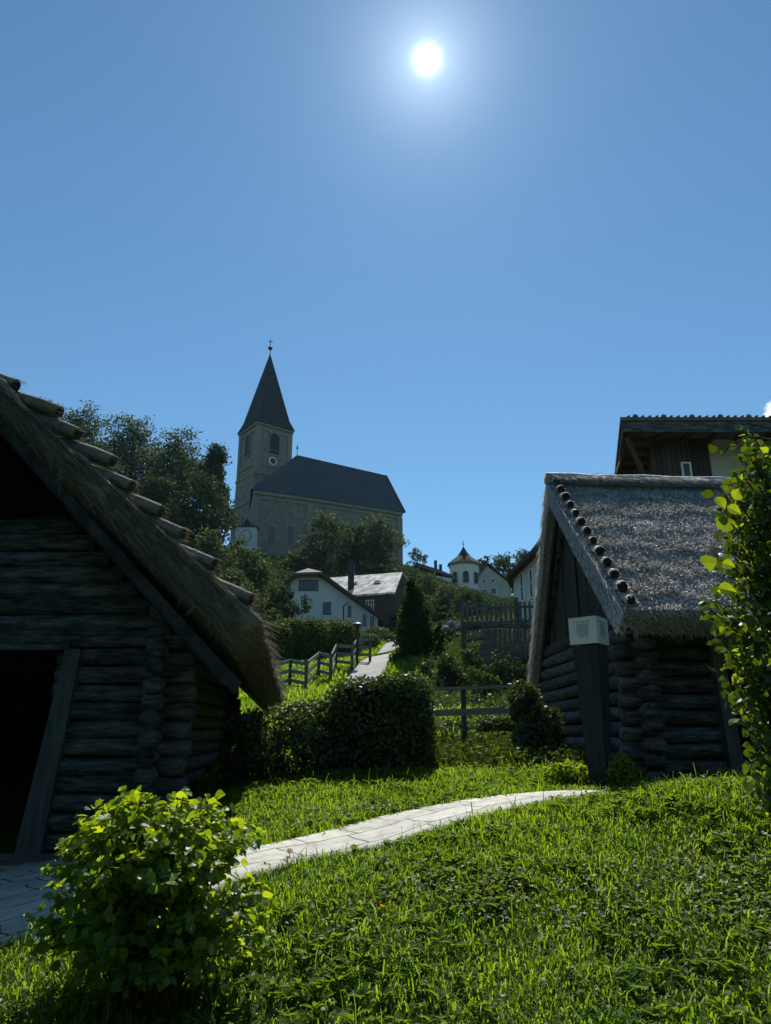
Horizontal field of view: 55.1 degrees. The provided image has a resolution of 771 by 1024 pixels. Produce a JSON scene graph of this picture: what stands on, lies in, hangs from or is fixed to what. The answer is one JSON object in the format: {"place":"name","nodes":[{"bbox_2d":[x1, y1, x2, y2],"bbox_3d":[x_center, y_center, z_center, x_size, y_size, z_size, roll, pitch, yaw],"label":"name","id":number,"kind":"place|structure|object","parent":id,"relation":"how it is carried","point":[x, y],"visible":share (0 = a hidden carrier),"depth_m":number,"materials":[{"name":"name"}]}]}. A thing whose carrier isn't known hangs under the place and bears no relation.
{"place":"outdoors","nodes":[
{"label":"outdoors","id":0,"kind":"place"},
{"bbox_2d":[0,790,606,946],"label":"paved path","id":1,"kind":"structure","parent":0,"point":[22,892],"depth_m":5.85,"materials":[{"name":"grey stone"}]},
{"bbox_2d":[282,640,398,707],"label":"hill path","id":2,"kind":"structure","parent":0,"point":[375,666],"depth_m":31.36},
{"bbox_2d":[0,561,770,1023],"bbox_3d":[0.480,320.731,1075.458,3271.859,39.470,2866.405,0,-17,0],"label":"ground","id":3,"kind":"structure","parent":0,"point":[16,777],"depth_m":4.25,"materials":[{"name":"green plant"}]},
{"bbox_2d":[59,400,122,471],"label":"broadleaf tree","id":4,"kind":"object","parent":3,"relation":"on","point":[79,423],"visible":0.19,"depth_m":116.86,"materials":[{"name":"green plant"}]},
{"bbox_2d":[92,463,154,501],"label":"broadleaf tree","id":5,"kind":"object","parent":3,"relation":"on","point":[114,468],"visible":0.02,"depth_m":100.67,"materials":[{"name":"green plant"}]},
{"bbox_2d":[95,412,171,492],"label":"broadleaf tree","id":6,"kind":"object","parent":3,"relation":"on","point":[134,460],"visible":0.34,"depth_m":112.03,"materials":[{"name":"green plant"}]},
{"bbox_2d":[0,373,291,865],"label":"log hut","id":7,"kind":"object","parent":3,"relation":"on","point":[135,651],"visible":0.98,"depth_m":7.70,"materials":[{"name":"brown wood"}]},
{"bbox_2d":[20,785,276,1020],"bbox_3d":[-1.131,1.877,3.611,1.201,1.023,1.174,0,-17,0],"label":"leafy shrub","id":8,"kind":"object","parent":3,"relation":"on","point":[146,922],"visible":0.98,"depth_m":3.36,"materials":[{"name":"green plant"}]},
{"bbox_2d":[135,469,196,543],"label":"broadleaf tree","id":9,"kind":"object","parent":3,"relation":"on","point":[150,486],"visible":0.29,"depth_m":93.90,"materials":[{"name":"green plant"}]},
{"bbox_2d":[133,423,217,536],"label":"broadleaf tree","id":10,"kind":"object","parent":3,"relation":"on","point":[183,460],"visible":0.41,"depth_m":108.34,"materials":[{"name":"green plant"}]},
{"bbox_2d":[166,468,246,571],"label":"broadleaf tree","id":11,"kind":"object","parent":3,"relation":"on","point":[202,497],"visible":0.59,"depth_m":96.89,"materials":[{"name":"green plant"}]},
{"bbox_2d":[193,526,236,576],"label":"garden tree","id":12,"kind":"object","parent":3,"relation":"on","point":[213,545],"visible":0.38,"depth_m":75.41,"materials":[{"name":"green plant"}]},
{"bbox_2d":[200,442,235,519],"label":"pine tree","id":13,"kind":"object","parent":3,"relation":"on","point":[217,455],"visible":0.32,"depth_m":114.72,"materials":[{"name":"green plant"}]},
{"bbox_2d":[213,567,259,605],"bbox_3d":[-12.964,8.076,60.772,5.871,7.195,5.174,13,-22,-36],"label":"garden tree","id":14,"kind":"object","parent":3,"relation":"on","point":[229,577],"visible":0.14,"depth_m":60.91,"materials":[{"name":"green plant"}]},
{"bbox_2d":[235,518,258,554],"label":"chapel annex","id":15,"kind":"object","parent":3,"relation":"on","point":[248,529],"visible":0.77,"depth_m":139.23,"materials":[{"name":"white paint"}]},
{"bbox_2d":[225,534,278,607],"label":"garden tree","id":16,"kind":"object","parent":3,"relation":"on","point":[257,574],"visible":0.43,"depth_m":69.14,"materials":[{"name":"green plant"}]},
{"bbox_2d":[249,598,282,624],"bbox_3d":[-9.725,8.949,58.118,3.567,4.401,3.271,14,-22,-37],"label":"garden tree","id":17,"kind":"object","parent":3,"relation":"on","point":[271,613],"visible":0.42,"depth_m":58.04,"materials":[{"name":"green plant"}]},
{"bbox_2d":[260,584,312,620],"bbox_3d":[-8.716,8.960,64.652,4.927,5.155,4.853,0,-17,0],"label":"garden tree","id":18,"kind":"object","parent":3,"relation":"on","point":[276,598],"visible":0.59,"depth_m":64.09,"materials":[{"name":"green plant"}]},
{"bbox_2d":[215,687,371,784],"bbox_3d":[-1.136,2.900,9.626,2.125,1.306,0.978,3,-18,-10],"label":"leafy hedge","id":19,"kind":"object","parent":3,"relation":"on","point":[253,750],"visible":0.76,"depth_m":9.35,"materials":[{"name":"green plant"}]},
{"bbox_2d":[283,547,317,568],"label":"broadleaf tree","id":20,"kind":"object","parent":3,"relation":"on","point":[298,559],"visible":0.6,"depth_m":114.22,"materials":[{"name":"green plant"}]},
{"bbox_2d":[264,616,363,660],"bbox_3d":[-4.154,7.040,39.937,6.747,2.806,3.713,10,-20,-29],"label":"clipped hedge","id":21,"kind":"object","parent":3,"relation":"on","point":[299,638],"visible":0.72,"depth_m":38.78,"materials":[{"name":"green plant"}]},
{"bbox_2d":[230,340,405,561],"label":"church","id":22,"kind":"structure","parent":3,"relation":"on","point":[281,494],"depth_m":155.59,"materials":[{"name":"paint"}]},
{"bbox_2d":[267,526,274,544],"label":"window","id":23,"kind":"structure","parent":22,"relation":"in","point":[271,529],"depth_m":142.44,"materials":[{"name":"glass"}]},
{"bbox_2d":[287,526,294,544],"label":"window","id":24,"kind":"structure","parent":22,"relation":"in","point":[290,536],"depth_m":144.05,"materials":[{"name":"glass"}]},
{"bbox_2d":[275,637,371,689],"bbox_3d":[-2.591,6.059,29.284,1.404,3.580,10.914,-6,-18,17],"label":"zigzag fence","id":25,"kind":"object","parent":3,"relation":"on","point":[305,672],"visible":0.72,"depth_m":29.18,"materials":[{"name":"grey wood"}]},
{"bbox_2d":[295,509,356,566],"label":"broadleaf tree","id":26,"kind":"object","parent":3,"relation":"on","point":[326,549],"visible":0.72,"depth_m":121.11,"materials":[{"name":"green plant"}]},
{"bbox_2d":[284,568,384,634],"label":"white house","id":27,"kind":"structure","parent":3,"relation":"on","point":[330,598],"depth_m":75.60,"materials":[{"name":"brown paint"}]},
{"bbox_2d":[298,580,318,590],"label":"window","id":28,"kind":"structure","parent":27,"relation":"in","point":[304,585],"depth_m":76.23,"materials":[{"name":"grey glass"}]},
{"bbox_2d":[322,602,330,614],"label":"window","id":29,"kind":"structure","parent":27,"relation":"in","point":[326,605],"depth_m":75.49,"materials":[{"name":"grey glass"}]},
{"bbox_2d":[347,606,351,616],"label":"window","id":30,"kind":"structure","parent":27,"relation":"in","point":[349,607],"depth_m":75.41,"materials":[{"name":"grey glass"}]},
{"bbox_2d":[363,615,366,625],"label":"window","id":31,"kind":"structure","parent":27,"relation":"in","point":[364,616],"depth_m":75.14,"materials":[{"name":"grey glass"}]},
{"bbox_2d":[370,616,373,626],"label":"window","id":32,"kind":"structure","parent":27,"relation":"in","point":[371,617],"depth_m":75.10,"materials":[{"name":"grey glass"}]},
{"bbox_2d":[332,522,375,568],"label":"broadleaf tree","id":33,"kind":"object","parent":3,"relation":"on","point":[353,550],"visible":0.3,"depth_m":125.18,"materials":[{"name":"green plant"}]},
{"bbox_2d":[351,934,358,950],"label":"dandelion","id":34,"kind":"object","parent":3,"relation":"on","point":[353,936],"visible":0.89,"depth_m":3.99,"materials":[{"name":"white plant"}]},
{"bbox_2d":[352,622,362,664],"bbox_3d":[-1.251,5.888,32.745,0.517,2.011,0.517,0,-17,0],"label":"street lamp","id":35,"kind":"object","parent":3,"relation":"on","point":[357,625],"visible":0.94,"depth_m":32.80,"materials":[{"name":"metal"}]},
{"bbox_2d":[224,639,492,748],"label":"meadow grass","id":36,"kind":"structure","parent":3,"relation":"on","point":[311,692],"depth_m":27.96,"materials":[{"name":"green plant"}]},
{"bbox_2d":[217,554,513,642],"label":"hillside undergrowth","id":37,"kind":"object","parent":3,"relation":"on","point":[284,571],"visible":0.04,"depth_m":115.27,"materials":[{"name":"green plant"}]},
{"bbox_2d":[331,560,407,626],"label":"wooden house","id":38,"kind":"structure","parent":3,"relation":"on","point":[381,595],"depth_m":85.06,"materials":[{"name":"grey wood"}]},
{"bbox_2d":[366,600,373,609],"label":"window","id":39,"kind":"structure","parent":38,"relation":"in","point":[368,602],"depth_m":83.23,"materials":[{"name":"grey glass"}]},
{"bbox_2d":[361,632,382,649],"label":"shrub","id":40,"kind":"object","parent":3,"relation":"on","point":[376,641],"visible":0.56,"depth_m":45.26,"materials":[{"name":"green plant"}]},
{"bbox_2d":[363,625,388,634],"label":"shrub","id":41,"kind":"object","parent":3,"relation":"on","point":[375,631],"visible":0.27,"depth_m":59.24,"materials":[{"name":"green plant"}]},
{"bbox_2d":[352,512,409,572],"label":"broadleaf tree","id":42,"kind":"object","parent":3,"relation":"on","point":[375,544],"visible":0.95,"depth_m":123.03,"materials":[{"name":"green plant"}]},
{"bbox_2d":[326,670,439,772],"bbox_3d":[-0.035,2.795,9.947,1.537,1.361,1.185,0,-17,0],"label":"leafy hedge","id":43,"kind":"object","parent":3,"relation":"on","point":[397,717],"visible":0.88,"depth_m":9.54,"materials":[{"name":"green plant"}]},
{"bbox_2d":[0,763,770,1023],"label":"broadleaf weeds","id":44,"kind":"object","parent":3,"relation":"on","point":[225,988],"visible":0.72,"depth_m":4.14,"materials":[{"name":"green plant"}]},
{"bbox_2d":[0,772,770,1023],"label":"clover patches","id":45,"kind":"object","parent":3,"relation":"on","point":[319,951],"visible":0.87,"depth_m":4.38,"materials":[{"name":"green plant"}]},
{"bbox_2d":[381,631,395,642],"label":"shrub","id":46,"kind":"object","parent":3,"relation":"on","point":[382,635],"visible":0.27,"depth_m":49.36,"materials":[{"name":"green plant"}]},
{"bbox_2d":[387,574,435,664],"bbox_3d":[1.293,4.860,30.990,2.607,4.720,2.463,0,-17,0],"label":"conifer","id":47,"kind":"object","parent":3,"relation":"on","point":[414,632],"visible":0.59,"depth_m":30.58,"materials":[{"name":"green plant"}]},
{"bbox_2d":[395,583,435,621],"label":"shrub","id":48,"kind":"object","parent":3,"relation":"on","point":[426,601],"visible":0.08,"depth_m":70.55,"materials":[{"name":"green plant"}]},
{"bbox_2d":[405,546,427,568],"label":"airy tree","id":49,"kind":"object","parent":3,"relation":"on","point":[420,556],"visible":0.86,"depth_m":153.77,"materials":[{"name":"green plant"}]},
{"bbox_2d":[416,660,433,676],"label":"shrub","id":50,"kind":"object","parent":3,"relation":"on","point":[422,666],"visible":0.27,"depth_m":26.44,"materials":[{"name":"green plant"}]},
{"bbox_2d":[415,571,445,602],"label":"shrub","id":51,"kind":"object","parent":3,"relation":"on","point":[429,581],"visible":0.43,"depth_m":96.15,"materials":[{"name":"green plant"}]},
{"bbox_2d":[413,560,454,582],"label":"farmhouse","id":52,"kind":"object","parent":3,"relation":"on","point":[440,573],"visible":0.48,"depth_m":153.45,"materials":[{"name":"grey tile"}]},
{"bbox_2d":[431,622,446,653],"bbox_3d":[2.189,5.536,29.748,0.859,2.226,0.805,5,-18,-16],"label":"young conifer","id":53,"kind":"object","parent":3,"relation":"on","point":[438,636],"visible":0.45,"depth_m":29.80,"materials":[{"name":"green plant"}]},
{"bbox_2d":[429,603,459,622],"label":"shrub","id":54,"kind":"object","parent":3,"relation":"on","point":[443,612],"visible":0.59,"depth_m":59.82,"materials":[{"name":"green plant"}]},
{"bbox_2d":[426,583,463,612],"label":"shrub","id":55,"kind":"object","parent":3,"relation":"on","point":[449,595],"visible":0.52,"depth_m":90.52,"materials":[{"name":"green plant"}]},
{"bbox_2d":[442,626,450,631],"bbox_3d":[2.614,5.061,31.968,0.424,0.315,0.371,-14,-22,38],"label":"boulder","id":56,"kind":"object","parent":3,"relation":"on","point":[446,628],"visible":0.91,"depth_m":31.83,"materials":[{"name":"grey stone"}]},
{"bbox_2d":[427,654,466,693],"bbox_3d":[2.015,5.708,23.359,1.352,2.391,1.262,0,-17,0],"label":"shrub","id":57,"kind":"object","parent":3,"relation":"on","point":[448,675],"visible":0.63,"depth_m":23.40,"materials":[{"name":"green plant"}]},
{"bbox_2d":[443,629,459,641],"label":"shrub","id":58,"kind":"object","parent":3,"relation":"on","point":[449,633],"visible":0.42,"depth_m":32.49,"materials":[{"name":"green plant"}]},
{"bbox_2d":[447,620,457,627],"bbox_3d":[2.964,5.009,33.017,0.490,0.413,0.503,0,-17,0],"label":"boulder","id":59,"kind":"object","parent":3,"relation":"on","point":[451,623],"visible":0.82,"depth_m":32.85,"materials":[{"name":"grey stone"}]},
{"bbox_2d":[433,718,474,732],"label":"shrub","id":60,"kind":"object","parent":3,"relation":"on","point":[439,724],"visible":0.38,"depth_m":13.20,"materials":[{"name":"green plant"}]},
{"bbox_2d":[453,624,460,631],"bbox_3d":[3.075,4.940,31.493,0.434,0.343,0.393,7,-19,-21],"label":"boulder","id":61,"kind":"object","parent":3,"relation":"on","point":[457,627],"visible":0.89,"depth_m":31.37,"materials":[{"name":"grey stone"}]},
{"bbox_2d":[447,543,480,590],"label":"chapel","id":62,"kind":"structure","parent":3,"relation":"on","point":[463,565],"depth_m":171.90,"materials":[{"name":"white paint"}]},
{"bbox_2d":[452,571,457,583],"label":"arched window","id":63,"kind":"structure","parent":62,"relation":"in","point":[454,573],"depth_m":171.74,"materials":[{"name":"glass"}]},
{"bbox_2d":[463,570,468,582],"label":"arched window","id":64,"kind":"structure","parent":62,"relation":"in","point":[465,574],"depth_m":170.94,"materials":[{"name":"glass"}]},
{"bbox_2d":[474,571,477,583],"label":"arched window","id":65,"kind":"structure","parent":62,"relation":"in","point":[475,573],"depth_m":171.76,"materials":[{"name":"glass"}]},
{"bbox_2d":[447,589,492,615],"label":"shrub","id":66,"kind":"object","parent":3,"relation":"on","point":[467,597],"visible":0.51,"depth_m":80.31,"materials":[{"name":"green plant"}]},
{"bbox_2d":[459,600,484,621],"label":"shrub","id":67,"kind":"object","parent":3,"relation":"on","point":[470,611],"visible":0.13,"depth_m":49.92,"materials":[{"name":"green plant"}]},
{"bbox_2d":[457,641,489,685],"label":"shrub","id":68,"kind":"object","parent":3,"relation":"on","point":[470,657],"visible":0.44,"depth_m":24.54,"materials":[{"name":"green plant"}]},
{"bbox_2d":[461,626,490,660],"bbox_3d":[3.377,5.011,27.236,1.187,1.724,0.195,0,-17,0],"label":"stair balustrade","id":69,"kind":"object","parent":3,"relation":"on","point":[464,633],"visible":0.65,"depth_m":27.30,"materials":[{"name":"grey wood"}]},
{"bbox_2d":[461,665,502,704],"bbox_3d":[2.557,4.830,19.398,1.090,1.611,1.062,0,-17,0],"label":"shrub","id":70,"kind":"object","parent":3,"relation":"on","point":[483,676],"visible":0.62,"depth_m":19.48,"materials":[{"name":"green plant"}]},
{"bbox_2d":[477,555,493,571],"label":"broadleaf tree","id":71,"kind":"object","parent":3,"relation":"on","point":[483,562],"visible":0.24,"depth_m":180.22,"materials":[{"name":"green plant"}]},
{"bbox_2d":[431,683,540,740],"bbox_3d":[1.289,3.286,11.504,2.284,1.198,0.200,0,-17,0],"label":"rail fence","id":72,"kind":"object","parent":3,"relation":"on","point":[463,712],"visible":0.29,"depth_m":11.49,"materials":[{"name":"grey wood"}]},
{"bbox_2d":[476,562,513,598],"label":"stone house","id":73,"kind":"structure","parent":3,"relation":"on","point":[491,579],"depth_m":152.73,"materials":[{"name":"white paint"}]},
{"bbox_2d":[490,588,496,594],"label":"window","id":74,"kind":"structure","parent":73,"relation":"in","point":[493,591],"depth_m":152.11,"materials":[{"name":"white paint"}]},
{"bbox_2d":[461,624,532,664],"bbox_3d":[4.314,4.908,26.742,3.043,1.763,0.360,0,-17,0],"label":"board fence","id":75,"kind":"object","parent":3,"relation":"on","point":[488,644],"visible":0.51,"depth_m":26.81,"materials":[{"name":"brown wood"}]},
{"bbox_2d":[475,714,518,736],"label":"shrub","id":76,"kind":"object","parent":3,"relation":"on","point":[488,723],"visible":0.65,"depth_m":12.23,"materials":[{"name":"green plant"}]},
{"bbox_2d":[407,729,586,770],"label":"rough herbs","id":77,"kind":"object","parent":3,"relation":"on","point":[448,747],"visible":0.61,"depth_m":9.78,"materials":[{"name":"green plant"}]},
{"bbox_2d":[460,597,534,637],"bbox_3d":[4.648,4.484,28.831,3.413,2.280,0.187,-3,-18,8],"label":"picket fence","id":78,"kind":"object","parent":3,"relation":"on","point":[517,607],"visible":0.53,"depth_m":28.95,"materials":[{"name":"brown wood"}]},
{"bbox_2d":[489,551,517,594],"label":"broadleaf tree","id":79,"kind":"object","parent":3,"relation":"on","point":[505,563],"visible":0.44,"depth_m":185.79,"materials":[{"name":"green plant"}]},
{"bbox_2d":[484,649,527,694],"bbox_3d":[3.461,5.101,21.462,1.744,2.192,1.634,6,-18,-19],"label":"shrub","id":80,"kind":"object","parent":3,"relation":"on","point":[502,667],"visible":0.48,"depth_m":21.38,"materials":[{"name":"green plant"}]},
{"bbox_2d":[406,614,616,735],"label":"bank undergrowth","id":81,"kind":"object","parent":3,"relation":"on","point":[452,698],"visible":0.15,"depth_m":19.36,"materials":[{"name":"green plant"}]},
{"bbox_2d":[510,548,528,568],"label":"broadleaf tree","id":82,"kind":"object","parent":3,"relation":"on","point":[520,556],"visible":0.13,"depth_m":182.15,"materials":[{"name":"green plant"}]},
{"bbox_2d":[505,539,539,623],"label":"house","id":83,"kind":"structure","parent":3,"relation":"on","point":[520,575],"depth_m":33.36,"materials":[{"name":"white paint"}]},
{"bbox_2d":[519,572,525,602],"bbox_3d":[6.223,3.431,33.735,0.140,1.360,0.440,6,-19,-19],"label":"window","id":84,"kind":"structure","parent":83,"relation":"in","point":[521,575],"depth_m":33.72,"materials":[{"name":"white paint"}]},
{"bbox_2d":[528,568,534,599],"bbox_3d":[6.500,3.197,32.993,0.140,1.360,0.440,6,-19,-19],"label":"window","id":85,"kind":"structure","parent":83,"relation":"in","point":[530,571],"depth_m":32.99,"materials":[{"name":"white paint"}]},
{"bbox_2d":[505,679,566,756],"bbox_3d":[2.152,2.968,10.607,0.808,1.148,0.860,0,-17,0],"label":"leafy hedge","id":86,"kind":"object","parent":3,"relation":"on","point":[531,717],"visible":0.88,"depth_m":10.39,"materials":[{"name":"green plant"}]},
{"bbox_2d":[537,758,588,785],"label":"plant","id":87,"kind":"object","parent":3,"relation":"on","point":[568,771],"visible":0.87,"depth_m":8.14,"materials":[{"name":"green plant"}]},
{"bbox_2d":[568,615,611,788],"bbox_3d":[2.332,2.187,8.223,0.338,1.999,0.338,-13,-22,37],"label":"information post","id":88,"kind":"object","parent":3,"relation":"on","point":[589,637],"visible":1,"depth_m":8.19,"materials":[{"name":"grey wood"}]},
{"bbox_2d":[603,753,639,789],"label":"plant","id":89,"kind":"object","parent":3,"relation":"on","point":[619,773],"visible":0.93,"depth_m":7.78,"materials":[{"name":"green plant"}]},
{"bbox_2d":[526,472,764,780],"bbox_3d":[5.752,1.676,11.653,6.309,4.980,6.380,0,-17,0],"label":"log hut","id":90,"kind":"object","parent":3,"relation":"on","point":[622,554],"visible":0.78,"depth_m":9.77,"materials":[{"name":"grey wood"}]},
{"bbox_2d":[614,414,770,477],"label":"barn","id":91,"kind":"structure","parent":3,"relation":"on","point":[670,445],"depth_m":22.87,"materials":[{"name":"brown wood"}]},
{"bbox_2d":[680,462,692,476],"bbox_3d":[9.290,-1.164,22.753,0.400,0.800,0.140,0,-17,0],"label":"window","id":92,"kind":"structure","parent":91,"relation":"in","point":[686,470],"depth_m":22.82,"materials":[{"name":"white paint"}]},
{"bbox_2d":[698,418,770,827],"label":"hazel bush","id":93,"kind":"object","parent":3,"relation":"on","point":[748,645],"visible":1,"depth_m":4.17,"materials":[{"name":"green plant"}]},
{"bbox_2d":[0,0,770,594],"label":"sky","id":94,"kind":"structure","parent":0,"point":[470,241],"materials":[{"name":"blue"}]}
]}

